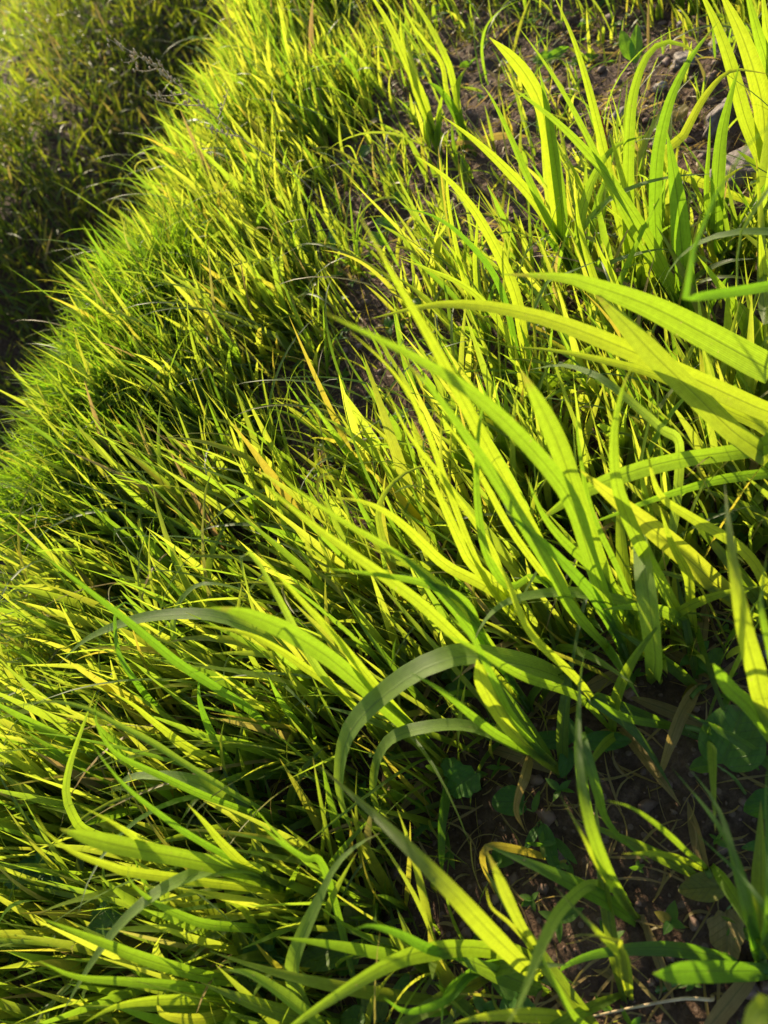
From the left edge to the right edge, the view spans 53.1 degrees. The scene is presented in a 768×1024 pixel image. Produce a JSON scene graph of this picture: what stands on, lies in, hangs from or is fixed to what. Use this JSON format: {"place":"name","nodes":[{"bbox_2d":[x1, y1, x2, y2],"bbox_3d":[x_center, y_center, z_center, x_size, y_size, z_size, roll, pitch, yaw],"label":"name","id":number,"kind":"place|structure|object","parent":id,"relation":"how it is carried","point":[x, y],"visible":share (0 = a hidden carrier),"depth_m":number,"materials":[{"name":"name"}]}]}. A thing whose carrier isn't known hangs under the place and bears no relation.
{"place":"outdoors","nodes":[
{"label":"outdoors","id":0,"kind":"place"},
{"bbox_2d":[0,0,70,159],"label":"distant grass","id":1,"kind":"structure","parent":0,"point":[11,28],"depth_m":2.59,"materials":[{"name":"green plant"}]},
{"bbox_2d":[0,0,767,1023],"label":"ground","id":2,"kind":"structure","parent":0,"point":[632,794],"depth_m":0.83,"materials":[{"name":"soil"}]},
{"bbox_2d":[4,848,65,889],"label":"broadleaf weed","id":3,"kind":"object","parent":2,"relation":"on","point":[39,875],"visible":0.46,"depth_m":0.64,"materials":[{"name":"green plant"}]},
{"bbox_2d":[0,389,151,565],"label":"grass tussock","id":4,"kind":"object","parent":2,"relation":"on","point":[14,501],"depth_m":0.88,"materials":[{"name":"green plant"}]},
{"bbox_2d":[0,274,221,490],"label":"grass tussock","id":5,"kind":"object","parent":2,"relation":"on","point":[62,356],"depth_m":0.93,"materials":[{"name":"green plant"}]},
{"bbox_2d":[0,0,234,566],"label":"weed patch","id":6,"kind":"object","parent":2,"relation":"on","point":[10,136],"visible":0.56,"depth_m":2.02,"materials":[{"name":"green plant"}]},
{"bbox_2d":[88,901,175,954],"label":"broadleaf weed","id":7,"kind":"object","parent":2,"relation":"on","point":[105,921],"visible":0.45,"depth_m":0.60,"materials":[{"name":"green plant"}]},
{"bbox_2d":[50,188,244,348],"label":"grass tussock","id":8,"kind":"object","parent":2,"relation":"on","point":[121,263],"depth_m":1.00,"materials":[{"name":"green plant"}]},
{"bbox_2d":[35,691,307,955],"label":"grass plant","id":9,"kind":"object","parent":2,"relation":"on","point":[135,846],"depth_m":0.47,"materials":[{"name":"green plant"}]},
{"bbox_2d":[3,695,354,859],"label":"grass plant","id":10,"kind":"object","parent":2,"relation":"on","point":[201,784],"depth_m":0.56,"materials":[{"name":"green plant"}]},
{"bbox_2d":[39,825,338,1023],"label":"grass plant","id":11,"kind":"object","parent":2,"relation":"on","point":[176,1005],"depth_m":0.49,"materials":[{"name":"green plant"}]},
{"bbox_2d":[35,551,356,782],"bbox_3d":[-0.137,0.094,0.562,0.105,0.353,0.132,-33,50,0],"label":"grass plant","id":12,"kind":"object","parent":2,"relation":"on","point":[186,668],"depth_m":0.58,"materials":[{"name":"green plant"}]},
{"bbox_2d":[111,602,291,821],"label":"grass plant","id":13,"kind":"object","parent":2,"relation":"on","point":[182,743],"depth_m":0.60,"materials":[{"name":"green plant"}]},
{"bbox_2d":[60,808,378,1016],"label":"grass plant","id":14,"kind":"object","parent":2,"relation":"on","point":[151,896],"depth_m":0.49,"materials":[{"name":"green plant"}]},
{"bbox_2d":[107,35,332,211],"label":"dry seed stalk","id":15,"kind":"object","parent":2,"relation":"on","point":[168,77],"visible":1,"depth_m":0.94,"materials":[{"name":"plant"}]},
{"bbox_2d":[58,550,402,820],"bbox_3d":[-0.141,0.106,0.589,0.279,0.304,0.100,11,63,30],"label":"grass plant","id":16,"kind":"object","parent":2,"relation":"on","point":[316,671],"depth_m":0.58,"materials":[{"name":"green plant"}]},
{"bbox_2d":[239,891,295,1001],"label":"broadleaf weed","id":17,"kind":"object","parent":2,"relation":"on","point":[270,950],"visible":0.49,"depth_m":0.56,"materials":[{"name":"green plant"}]},
{"bbox_2d":[200,821,378,1023],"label":"grass plant","id":18,"kind":"object","parent":2,"relation":"on","point":[292,995],"depth_m":0.47,"materials":[{"name":"green plant"}]},
{"bbox_2d":[300,228,335,251],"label":"broadleaf weed","id":19,"kind":"object","parent":2,"relation":"on","point":[331,239],"visible":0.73,"depth_m":0.97,"materials":[{"name":"green plant"}]},
{"bbox_2d":[212,551,448,811],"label":"grass plant","id":20,"kind":"object","parent":2,"relation":"on","point":[354,673],"depth_m":0.46,"materials":[{"name":"green plant"}]},
{"bbox_2d":[309,528,353,597],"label":"broadleaf weed","id":21,"kind":"object","parent":2,"relation":"on","point":[326,574],"visible":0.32,"depth_m":0.67,"materials":[{"name":"green plant"}]},
{"bbox_2d":[299,889,378,975],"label":"broadleaf weed","id":22,"kind":"object","parent":2,"relation":"on","point":[327,959],"visible":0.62,"depth_m":0.55,"materials":[{"name":"green plant"}]},
{"bbox_2d":[340,973,409,1023],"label":"broadleaf weed","id":23,"kind":"object","parent":2,"relation":"on","point":[350,1015],"visible":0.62,"depth_m":0.52,"materials":[{"name":"green plant"}]},
{"bbox_2d":[357,145,406,203],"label":"broadleaf weed","id":24,"kind":"object","parent":2,"relation":"on","point":[364,151],"visible":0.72,"depth_m":1.09,"materials":[{"name":"green plant"}]},
{"bbox_2d":[0,0,767,1023],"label":"grass sward","id":25,"kind":"object","parent":2,"relation":"on","point":[30,762],"depth_m":0.71,"materials":[{"name":"green plant"}]},
{"bbox_2d":[0,0,767,1023],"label":"straw litter","id":26,"kind":"object","parent":2,"relation":"on","point":[610,852],"visible":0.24,"depth_m":0.71,"materials":[{"name":"plant"}]},
{"bbox_2d":[7,0,767,1023],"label":"seedling cover","id":27,"kind":"object","parent":2,"relation":"on","point":[667,918],"visible":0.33,"depth_m":0.61,"materials":[{"name":"green plant"}]},
{"bbox_2d":[370,217,423,262],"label":"broadleaf weed","id":28,"kind":"object","parent":2,"relation":"on","point":[383,221],"visible":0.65,"depth_m":0.97,"materials":[{"name":"green plant"}]},
{"bbox_2d":[373,0,474,156],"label":"grass plant","id":29,"kind":"object","parent":2,"relation":"on","point":[434,132],"depth_m":1.02,"materials":[{"name":"green plant"}]},
{"bbox_2d":[292,762,566,1023],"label":"grass plant","id":30,"kind":"object","parent":2,"relation":"on","point":[496,943],"depth_m":0.39,"materials":[{"name":"green plant"}]},
{"bbox_2d":[259,450,613,718],"bbox_3d":[0.066,0.054,0.475,0.131,0.390,0.027,-33,50,0],"label":"grass plant","id":31,"kind":"object","parent":2,"relation":"on","point":[460,606],"depth_m":0.45,"materials":[{"name":"green plant"}]},
{"bbox_2d":[438,777,450,870],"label":"grass plant","id":32,"kind":"object","parent":2,"relation":"on","point":[444,809],"depth_m":0.55,"materials":[{"name":"green plant"}]},
{"bbox_2d":[397,152,494,360],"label":"grass plant","id":33,"kind":"object","parent":2,"relation":"on","point":[442,313],"depth_m":0.78,"materials":[{"name":"green plant"}]},
{"bbox_2d":[354,924,566,1023],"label":"grass plant","id":34,"kind":"object","parent":2,"relation":"on","point":[455,988],"depth_m":0.45,"materials":[{"name":"green plant"}]},
{"bbox_2d":[440,757,481,798],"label":"broadleaf weed","id":35,"kind":"object","parent":2,"relation":"on","point":[464,781],"visible":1,"depth_m":0.57,"materials":[{"name":"green plant"}]},
{"bbox_2d":[405,0,526,148],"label":"grass plant","id":36,"kind":"object","parent":2,"relation":"on","point":[454,108],"depth_m":1.00,"materials":[{"name":"plant"}]},
{"bbox_2d":[369,615,576,826],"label":"grass plant","id":37,"kind":"object","parent":2,"relation":"on","point":[517,734],"depth_m":0.52,"materials":[{"name":"green plant"}]},
{"bbox_2d":[324,312,637,699],"bbox_3d":[0.108,0.001,0.447,0.038,0.428,0.133,30,73,37],"label":"grass plant","id":38,"kind":"object","parent":2,"relation":"on","point":[545,552],"depth_m":0.44,"materials":[{"name":"green plant"}]},
{"bbox_2d":[333,334,635,685],"bbox_3d":[0.050,0.034,0.491,0.086,0.391,0.205,-36,50,-3],"label":"grass plant","id":39,"kind":"object","parent":2,"relation":"on","point":[482,578],"depth_m":0.50,"materials":[{"name":"green plant"}]},
{"bbox_2d":[399,154,598,393],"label":"grass plant","id":40,"kind":"object","parent":2,"relation":"on","point":[502,261],"depth_m":0.66,"materials":[{"name":"plant"}]},
{"bbox_2d":[334,550,680,832],"bbox_3d":[0.061,0.118,0.487,0.240,0.306,0.108,-15,52,14],"label":"grass plant","id":41,"kind":"object","parent":2,"relation":"on","point":[529,669],"depth_m":0.49,"materials":[{"name":"green plant"}]},
{"bbox_2d":[479,842,545,894],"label":"grass plant","id":42,"kind":"object","parent":2,"relation":"on","point":[517,849],"depth_m":0.51,"materials":[{"name":"plant"}]},
{"bbox_2d":[358,214,669,698],"bbox_3d":[0.097,0.016,0.446,0.099,0.440,0.085,9,62,29],"label":"grass plant","id":43,"kind":"object","parent":2,"relation":"on","point":[480,433],"depth_m":0.45,"materials":[{"name":"plant"}]},
{"bbox_2d":[492,785,539,815],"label":"broadleaf weed","id":44,"kind":"object","parent":2,"relation":"on","point":[503,800],"visible":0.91,"depth_m":0.57,"materials":[{"name":"green plant"}]},
{"bbox_2d":[441,37,604,306],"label":"grass plant","id":45,"kind":"object","parent":2,"relation":"on","point":[536,91],"depth_m":0.73,"materials":[{"name":"plant"}]},
{"bbox_2d":[513,755,532,830],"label":"grass plant","id":46,"kind":"object","parent":2,"relation":"on","point":[524,778],"depth_m":0.54,"materials":[{"name":"plant"}]},
{"bbox_2d":[452,864,598,1023],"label":"grass plant","id":47,"kind":"object","parent":2,"relation":"on","point":[571,999],"depth_m":0.43,"materials":[{"name":"green plant"}]},
{"bbox_2d":[525,821,576,889],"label":"broadleaf weed","id":48,"kind":"object","parent":2,"relation":"on","point":[551,851],"visible":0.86,"depth_m":0.54,"materials":[{"name":"green plant"}]},
{"bbox_2d":[533,46,568,83],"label":"broadleaf weed","id":49,"kind":"object","parent":2,"relation":"on","point":[557,52],"visible":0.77,"depth_m":1.09,"materials":[{"name":"green plant"}]},
{"bbox_2d":[543,392,573,421],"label":"broadleaf weed","id":50,"kind":"object","parent":2,"relation":"on","point":[556,402],"visible":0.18,"depth_m":0.74,"materials":[{"name":"green plant"}]},
{"bbox_2d":[371,272,767,470],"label":"grass plant","id":51,"kind":"object","parent":2,"relation":"on","point":[721,408],"depth_m":0.46,"materials":[{"name":"green plant"}]},
{"bbox_2d":[486,650,674,1023],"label":"grass plant","id":52,"kind":"object","parent":2,"relation":"on","point":[593,892],"depth_m":0.43,"materials":[{"name":"green plant"}]},
{"bbox_2d":[538,718,631,777],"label":"broadleaf weed","id":53,"kind":"object","parent":2,"relation":"on","point":[566,764],"visible":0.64,"depth_m":0.57,"materials":[{"name":"green plant"}]},
{"bbox_2d":[475,365,697,683],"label":"grass plant","id":54,"kind":"object","parent":2,"relation":"on","point":[649,577],"depth_m":0.48,"materials":[{"name":"green plant"}]},
{"bbox_2d":[599,110,610,155],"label":"weed stem","id":55,"kind":"object","parent":2,"relation":"on","point":[604,128],"visible":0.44,"depth_m":0.87,"materials":[{"name":"plant"}]},
{"bbox_2d":[611,106,624,125],"bbox_3d":[0.307,-0.512,0.995,0.032,0.022,0.020,-33,50,0],"label":"stone","id":56,"kind":"object","parent":2,"relation":"on","point":[621,109],"visible":0.25,"depth_m":0.99,"materials":[{"name":"grey stone"}]},
{"bbox_2d":[505,24,733,346],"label":"grass plant","id":57,"kind":"object","parent":2,"relation":"on","point":[681,241],"depth_m":0.66,"materials":[{"name":"green plant"}]},
{"bbox_2d":[556,0,703,296],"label":"grass plant","id":58,"kind":"object","parent":2,"relation":"on","point":[628,143],"depth_m":0.68,"materials":[{"name":"green plant"}]},
{"bbox_2d":[619,25,642,95],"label":"broadleaf weed","id":59,"kind":"object","parent":2,"relation":"on","point":[631,48],"visible":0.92,"depth_m":0.98,"materials":[{"name":"green plant"}]},
{"bbox_2d":[520,364,760,683],"bbox_3d":[0.169,-0.018,0.502,0.121,0.348,0.186,-11,53,17],"label":"grass plant","id":60,"kind":"object","parent":2,"relation":"on","point":[557,442],"depth_m":0.47,"materials":[{"name":"green plant"}]},
{"bbox_2d":[576,174,705,411],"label":"grass plant","id":61,"kind":"object","parent":2,"relation":"on","point":[593,272],"depth_m":0.67,"materials":[{"name":"green plant"}]},
{"bbox_2d":[639,25,645,31],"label":"stone","id":62,"kind":"object","parent":2,"relation":"on","point":[644,28],"visible":0.51,"depth_m":1.12,"materials":[{"name":"grey stone"}]},
{"bbox_2d":[550,802,736,1023],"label":"grass plant","id":63,"kind":"object","parent":2,"relation":"on","point":[617,951],"depth_m":0.46,"materials":[{"name":"green plant"}]},
{"bbox_2d":[585,692,716,831],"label":"grass plant","id":64,"kind":"object","parent":2,"relation":"on","point":[627,716],"depth_m":0.53,"materials":[{"name":"green plant"}]},
{"bbox_2d":[538,430,767,555],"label":"grass plant","id":65,"kind":"object","parent":2,"relation":"on","point":[659,464],"depth_m":0.50,"materials":[{"name":"green plant"}]},
{"bbox_2d":[593,994,714,1016],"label":"dry twig","id":66,"kind":"object","parent":2,"relation":"on","point":[709,999],"visible":1,"depth_m":0.47,"materials":[{"name":"wood"}]},
{"bbox_2d":[653,81,667,92],"bbox_3d":[0.359,-0.552,0.998,0.018,0.011,0.014,-33,50,0],"label":"stone","id":67,"kind":"object","parent":2,"relation":"on","point":[656,85],"visible":0.87,"depth_m":0.99,"materials":[{"name":"grey stone"}]},
{"bbox_2d":[617,579,708,782],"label":"grass plant","id":68,"kind":"object","parent":2,"relation":"on","point":[687,704],"depth_m":0.55,"materials":[{"name":"green plant"}]},
{"bbox_2d":[575,800,767,957],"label":"grass plant","id":69,"kind":"object","parent":2,"relation":"on","point":[676,862],"depth_m":0.49,"materials":[{"name":"green plant"}]},
{"bbox_2d":[579,448,767,691],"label":"grass plant","id":70,"kind":"object","parent":2,"relation":"on","point":[707,576],"depth_m":0.51,"materials":[{"name":"plant"}]},
{"bbox_2d":[606,22,747,318],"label":"grass plant","id":71,"kind":"object","parent":2,"relation":"on","point":[657,161],"depth_m":0.68,"materials":[{"name":"green plant"}]},
{"bbox_2d":[676,20,682,29],"bbox_3d":[0.424,-0.691,1.088,0.018,0.013,0.018,0,57,24],"label":"stone","id":72,"kind":"object","parent":2,"relation":"on","point":[679,23],"visible":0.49,"depth_m":1.09,"materials":[{"name":"grey stone"}]},
{"bbox_2d":[672,104,688,127],"bbox_3d":[0.368,-0.484,0.951,0.023,0.029,0.042,-33,50,0],"label":"stone","id":73,"kind":"object","parent":2,"relation":"on","point":[683,111],"visible":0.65,"depth_m":0.95,"materials":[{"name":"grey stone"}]},
{"bbox_2d":[670,50,701,71],"bbox_3d":[0.401,-0.594,1.014,0.044,0.025,0.037,13,63,31],"label":"stone","id":74,"kind":"object","parent":2,"relation":"on","point":[680,58],"visible":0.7,"depth_m":1.01,"materials":[{"name":"grey stone"}]},
{"bbox_2d":[678,871,724,901],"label":"broadleaf weed","id":75,"kind":"object","parent":2,"relation":"on","point":[700,886],"visible":0.77,"depth_m":0.50,"materials":[{"name":"green plant"}]},
{"bbox_2d":[653,960,767,984],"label":"grass plant","id":76,"kind":"object","parent":2,"relation":"on","point":[697,972],"depth_m":0.39,"materials":[{"name":"green plant"}]},
{"bbox_2d":[689,503,738,543],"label":"broadleaf weed","id":77,"kind":"object","parent":2,"relation":"on","point":[733,516],"visible":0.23,"depth_m":0.59,"materials":[{"name":"green plant"}]},
{"bbox_2d":[663,127,767,324],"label":"grass plant","id":78,"kind":"object","parent":2,"relation":"on","point":[760,286],"depth_m":0.43,"materials":[{"name":"green plant"}]},
{"bbox_2d":[664,0,767,204],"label":"grass plant","id":79,"kind":"object","parent":2,"relation":"on","point":[754,58],"depth_m":0.73,"materials":[{"name":"green plant"}]},
{"bbox_2d":[702,98,735,143],"bbox_3d":[0.409,-0.474,0.933,0.029,0.043,0.070,33,75,38],"label":"stone","id":80,"kind":"object","parent":2,"relation":"on","point":[713,116],"visible":0.48,"depth_m":0.92,"materials":[{"name":"grey stone"}]},
{"bbox_2d":[672,765,767,1023],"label":"grass plant","id":81,"kind":"object","parent":2,"relation":"on","point":[753,898],"depth_m":0.39,"materials":[{"name":"green plant"}]},
{"bbox_2d":[706,904,744,958],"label":"broadleaf weed","id":82,"kind":"object","parent":2,"relation":"on","point":[718,925],"visible":0.88,"depth_m":0.49,"materials":[{"name":"green plant"}]},
{"bbox_2d":[686,483,767,768],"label":"grass plant","id":83,"kind":"object","parent":2,"relation":"on","point":[754,707],"depth_m":0.38,"materials":[{"name":"green plant"}]},
{"bbox_2d":[690,705,765,794],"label":"broadleaf weed","id":84,"kind":"object","parent":2,"relation":"on","point":[735,719],"visible":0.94,"depth_m":0.51,"materials":[{"name":"green plant"}]},
{"bbox_2d":[708,23,752,54],"bbox_3d":[0.453,-0.611,1.004,0.054,0.034,0.053,8,61,29],"label":"stone","id":85,"kind":"object","parent":2,"relation":"on","point":[710,51],"visible":0.23,"depth_m":1.00,"materials":[{"name":"grey stone"}]},
{"bbox_2d":[709,145,755,191],"bbox_3d":[0.413,-0.388,0.878,0.081,0.046,0.063,-33,50,0],"label":"stone","id":86,"kind":"object","parent":2,"relation":"on","point":[731,161],"visible":0.23,"depth_m":0.86,"materials":[{"name":"grey stone"}]},
{"bbox_2d":[698,226,767,347],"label":"grass plant","id":87,"kind":"object","parent":2,"relation":"on","point":[744,319],"depth_m":0.62,"materials":[{"name":"green plant"}]},
{"bbox_2d":[704,64,767,278],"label":"grass plant","id":88,"kind":"object","parent":2,"relation":"on","point":[715,224],"depth_m":0.72,"materials":[{"name":"green plant"}]},
{"bbox_2d":[742,788,767,850],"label":"broadleaf weed","id":89,"kind":"object","parent":2,"relation":"on","point":[752,803],"visible":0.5,"depth_m":0.51,"materials":[{"name":"green plant"}]},
{"bbox_2d":[756,633,766,657],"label":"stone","id":90,"kind":"object","parent":2,"relation":"on","point":[759,640],"visible":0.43,"depth_m":0.58,"materials":[{"name":"grey stone"}]},
{"bbox_2d":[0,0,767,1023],"bbox_3d":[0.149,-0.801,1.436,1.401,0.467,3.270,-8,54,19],"label":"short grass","id":91,"kind":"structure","parent":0,"point":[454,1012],"depth_m":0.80,"materials":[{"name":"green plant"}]},
{"bbox_2d":[743,994,767,1023],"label":"grass plant","id":92,"kind":"object","parent":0,"point":[756,1012],"depth_m":0.27,"materials":[{"name":"green plant"}]}
]}

